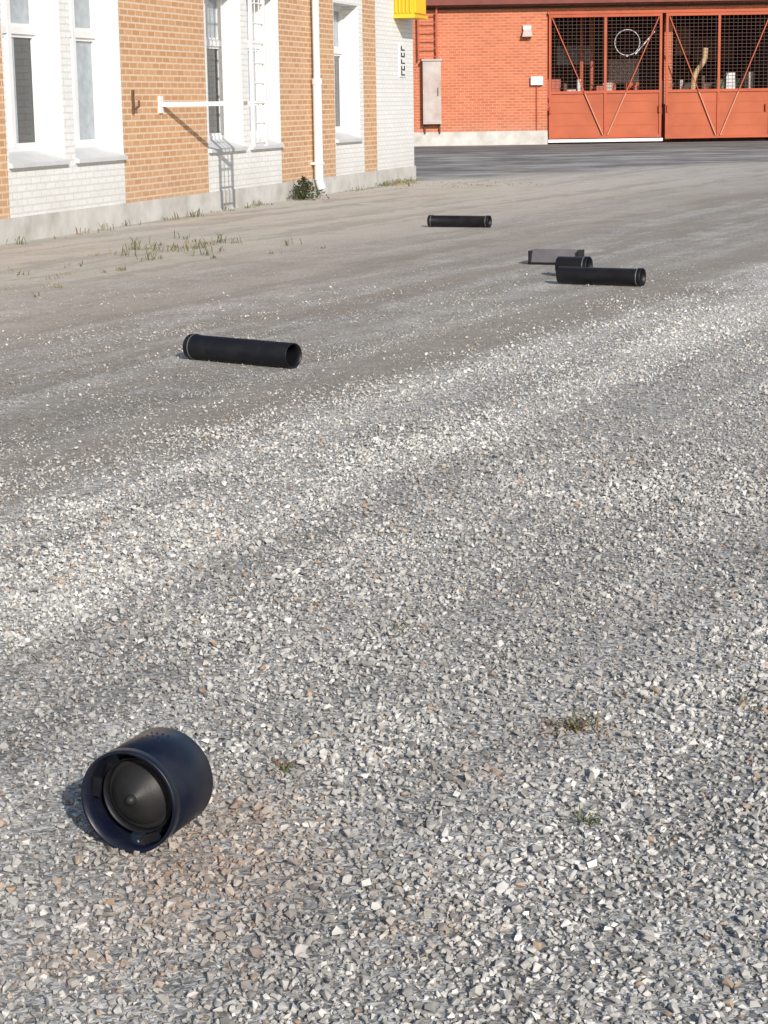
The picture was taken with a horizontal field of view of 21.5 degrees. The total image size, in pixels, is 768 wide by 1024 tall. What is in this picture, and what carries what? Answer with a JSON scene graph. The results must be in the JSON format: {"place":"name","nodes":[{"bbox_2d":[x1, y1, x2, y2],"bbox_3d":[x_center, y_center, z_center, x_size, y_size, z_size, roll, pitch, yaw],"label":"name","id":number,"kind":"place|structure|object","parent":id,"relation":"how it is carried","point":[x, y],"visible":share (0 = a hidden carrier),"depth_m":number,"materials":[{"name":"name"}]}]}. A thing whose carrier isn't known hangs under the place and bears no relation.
{"place":"outdoors","nodes":[
{"label":"outdoors","id":0,"kind":"place"},
{"bbox_2d":[0,140,767,1023],"bbox_3d":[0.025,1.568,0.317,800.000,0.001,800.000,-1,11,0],"label":"ground","id":1,"kind":"structure","parent":0,"point":[670,208],"depth_m":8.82,"materials":[{"name":"grey gravel"}]},
{"bbox_2d":[81,727,212,852],"bbox_3d":[-0.521,0.612,4.477,0.232,0.232,0.190,4,12,21],"label":"vent cowl pipe","id":2,"kind":"object","parent":1,"relation":"on","point":[150,789],"visible":1,"depth_m":4.44,"materials":[{"name":"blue plastic"}]},
{"bbox_2d":[8,231,325,296],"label":"weeds","id":3,"kind":"object","parent":1,"relation":"on","point":[155,245],"visible":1,"depth_m":22.63,"materials":[{"name":"green plant"}]},
{"bbox_2d":[0,0,415,244],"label":"walls","id":4,"kind":"structure","parent":1,"relation":"on","point":[150,51],"depth_m":30.12,"materials":[{"name":"beige brick"}]},
{"bbox_2d":[131,90,139,113],"bbox_3d":[-3.416,-5.645,27.870,0.112,0.320,0.050,2,12,16],"label":"wall hook","id":5,"kind":"object","parent":4,"relation":"attached to","point":[134,108],"depth_m":27.86,"materials":[{"name":"metal"}]},
{"bbox_2d":[1,0,363,168],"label":"window frames and sills","id":6,"kind":"structure","parent":4,"relation":"attached to","point":[25,155],"depth_m":26.94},
{"bbox_2d":[10,0,339,142],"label":"window panes","id":7,"kind":"object","parent":6,"relation":"in","point":[22,77],"visible":0.3,"depth_m":27.17,"materials":[{"name":"grey glass"}]},
{"bbox_2d":[158,0,267,146],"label":"ladder","id":8,"kind":"object","parent":4,"relation":"attached to","point":[252,102],"visible":1,"depth_m":29.16,"materials":[{"name":"white metal"}]},
{"bbox_2d":[311,0,325,189],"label":"downpipe","id":9,"kind":"object","parent":4,"relation":"attached to","point":[318,163],"visible":0.99,"depth_m":35.34,"materials":[{"name":"white metal"}]},
{"bbox_2d":[398,43,405,76],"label":"letter sign","id":10,"kind":"object","parent":4,"relation":"attached to","point":[402,59],"visible":1,"depth_m":40.91,"materials":[{"name":"white plastic"}]},
{"bbox_2d":[393,0,427,19],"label":"yellow wall box","id":11,"kind":"object","parent":4,"relation":"attached to","point":[410,9],"visible":1,"depth_m":40.20,"materials":[{"name":"paint"}]},
{"bbox_2d":[183,334,301,367],"bbox_3d":[-0.896,-1.014,12.734,0.887,0.168,0.168,9,15,39],"label":"black plastic pipe","id":12,"kind":"object","parent":1,"relation":"on","point":[248,351],"visible":1,"depth_m":12.64,"materials":[{"name":"black plastic"}]},
{"bbox_2d":[6,177,534,244],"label":"grass tufts","id":13,"kind":"object","parent":1,"relation":"on","point":[401,182],"visible":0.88,"depth_m":32.83,"materials":[{"name":"green plant"}]},
{"bbox_2d":[260,757,325,776],"bbox_3d":[-0.228,0.623,4.948,0.180,0.024,0.141,1,12,9],"label":"weed clump","id":14,"kind":"object","parent":1,"relation":"on","point":[285,770],"visible":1,"depth_m":4.96,"materials":[{"name":"green plant"}]},
{"bbox_2d":[286,176,328,199],"bbox_3d":[-1.297,-5.493,34.337,0.736,0.418,1.406,-1,11,0],"label":"bush","id":15,"kind":"object","parent":1,"relation":"on","point":[301,193],"visible":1,"depth_m":34.36,"materials":[{"name":"green plant"}]},
{"bbox_2d":[370,618,427,638],"bbox_3d":[0.043,0.352,6.257,0.178,0.028,0.201,-7,13,-26],"label":"weed clump","id":16,"kind":"object","parent":1,"relation":"on","point":[395,628],"visible":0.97,"depth_m":6.23,"materials":[{"name":"green plant"}]},
{"bbox_2d":[427,215,491,227],"bbox_3d":[0.976,-3.764,26.207,0.842,0.160,0.160,4,12,23],"label":"black plastic pipe","id":17,"kind":"object","parent":1,"relation":"on","point":[455,221],"visible":1,"depth_m":26.15,"materials":[{"name":"black plastic"}]},
{"bbox_2d":[528,249,583,263],"bbox_3d":[1.713,-2.543,20.125,0.496,0.140,0.290,3,12,21],"label":"open plastic tray","id":18,"kind":"object","parent":1,"relation":"on","point":[542,256],"visible":0.7,"depth_m":20.08,"materials":[{"name":"grey plastic"}]},
{"bbox_2d":[555,256,592,271],"bbox_3d":[1.750,-2.265,18.657,0.304,0.190,0.190,5,13,27],"label":"short plastic pipe","id":19,"kind":"object","parent":1,"relation":"on","point":[567,261],"visible":0.53,"depth_m":18.60,"materials":[{"name":"black plastic"}]},
{"bbox_2d":[530,708,625,736],"bbox_3d":[0.491,0.550,5.243,0.207,0.028,0.225,-5,12,-20],"label":"weed clump","id":20,"kind":"object","parent":1,"relation":"on","point":[575,725],"visible":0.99,"depth_m":5.25,"materials":[{"name":"green plant"}]},
{"bbox_2d":[571,803,605,825],"bbox_3d":[0.458,0.687,4.558,0.095,0.032,0.119,-8,14,-32],"label":"weed clump","id":21,"kind":"object","parent":1,"relation":"on","point":[591,819],"visible":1,"depth_m":4.56,"materials":[{"name":"green plant"}]},
{"bbox_2d":[413,0,767,145],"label":"walls","id":22,"kind":"structure","parent":1,"relation":"on","point":[493,61],"depth_m":73.82,"materials":[{"name":"red brick"}]},
{"bbox_2d":[417,6,437,59],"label":"red wall ladder","id":23,"kind":"object","parent":22,"relation":"attached to","point":[436,47],"depth_m":73.42,"materials":[{"name":"metal"}]},
{"bbox_2d":[421,59,441,133],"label":"grey wall cabinet","id":24,"kind":"object","parent":22,"relation":"attached to","point":[431,91],"depth_m":73.69,"materials":[{"name":"metal"}]},
{"bbox_2d":[522,25,532,36],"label":"wall lamp","id":25,"kind":"object","parent":22,"relation":"attached to","point":[527,32],"visible":1,"depth_m":73.39,"materials":[{"name":"metal"}]},
{"bbox_2d":[531,76,542,130],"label":"white meter box","id":26,"kind":"object","parent":22,"relation":"attached to","point":[536,81],"visible":1,"depth_m":73.81,"materials":[{"name":"paint"}]},
{"bbox_2d":[547,13,753,140],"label":"stored items","id":27,"kind":"object","parent":22,"relation":"in","point":[683,34],"visible":0.43,"depth_m":76.71,"materials":[{"name":"red"}]},
{"bbox_2d":[614,29,654,57],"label":"hose reel ring","id":28,"kind":"object","parent":27,"relation":"attached to","point":[635,52],"visible":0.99,"depth_m":74.31,"materials":[{"name":"metal"}]},
{"bbox_2d":[548,9,767,142],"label":"red gate","id":29,"kind":"structure","parent":22,"relation":"attached to","point":[630,115],"depth_m":74.07,"materials":[{"name":"metal"}]},
{"bbox_2d":[556,266,645,285],"bbox_3d":[1.898,-2.066,17.728,0.788,0.162,0.162,5,13,28],"label":"black plastic pipe","id":30,"kind":"object","parent":1,"relation":"on","point":[604,276],"visible":1,"depth_m":17.66,"materials":[{"name":"black plastic"}]},
{"bbox_2d":[547,11,767,142],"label":"interior and roof","id":31,"kind":"object","parent":1,"relation":"on","point":[705,21],"visible":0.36,"depth_m":82.40,"materials":[{"name":"metal"}]},
{"bbox_2d":[690,48,707,88],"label":"curved duct","id":32,"kind":"object","parent":31,"relation":"attached to","point":[699,67],"visible":0.77,"depth_m":75.19,"materials":[{"name":"beige metal"}]},
{"bbox_2d":[728,694,761,712],"bbox_3d":[0.961,0.512,5.401,0.094,0.026,0.191,-1,11,0],"label":"weed clump","id":33,"kind":"object","parent":1,"relation":"on","point":[745,699],"visible":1,"depth_m":5.43,"materials":[{"name":"green plant"}]}
]}

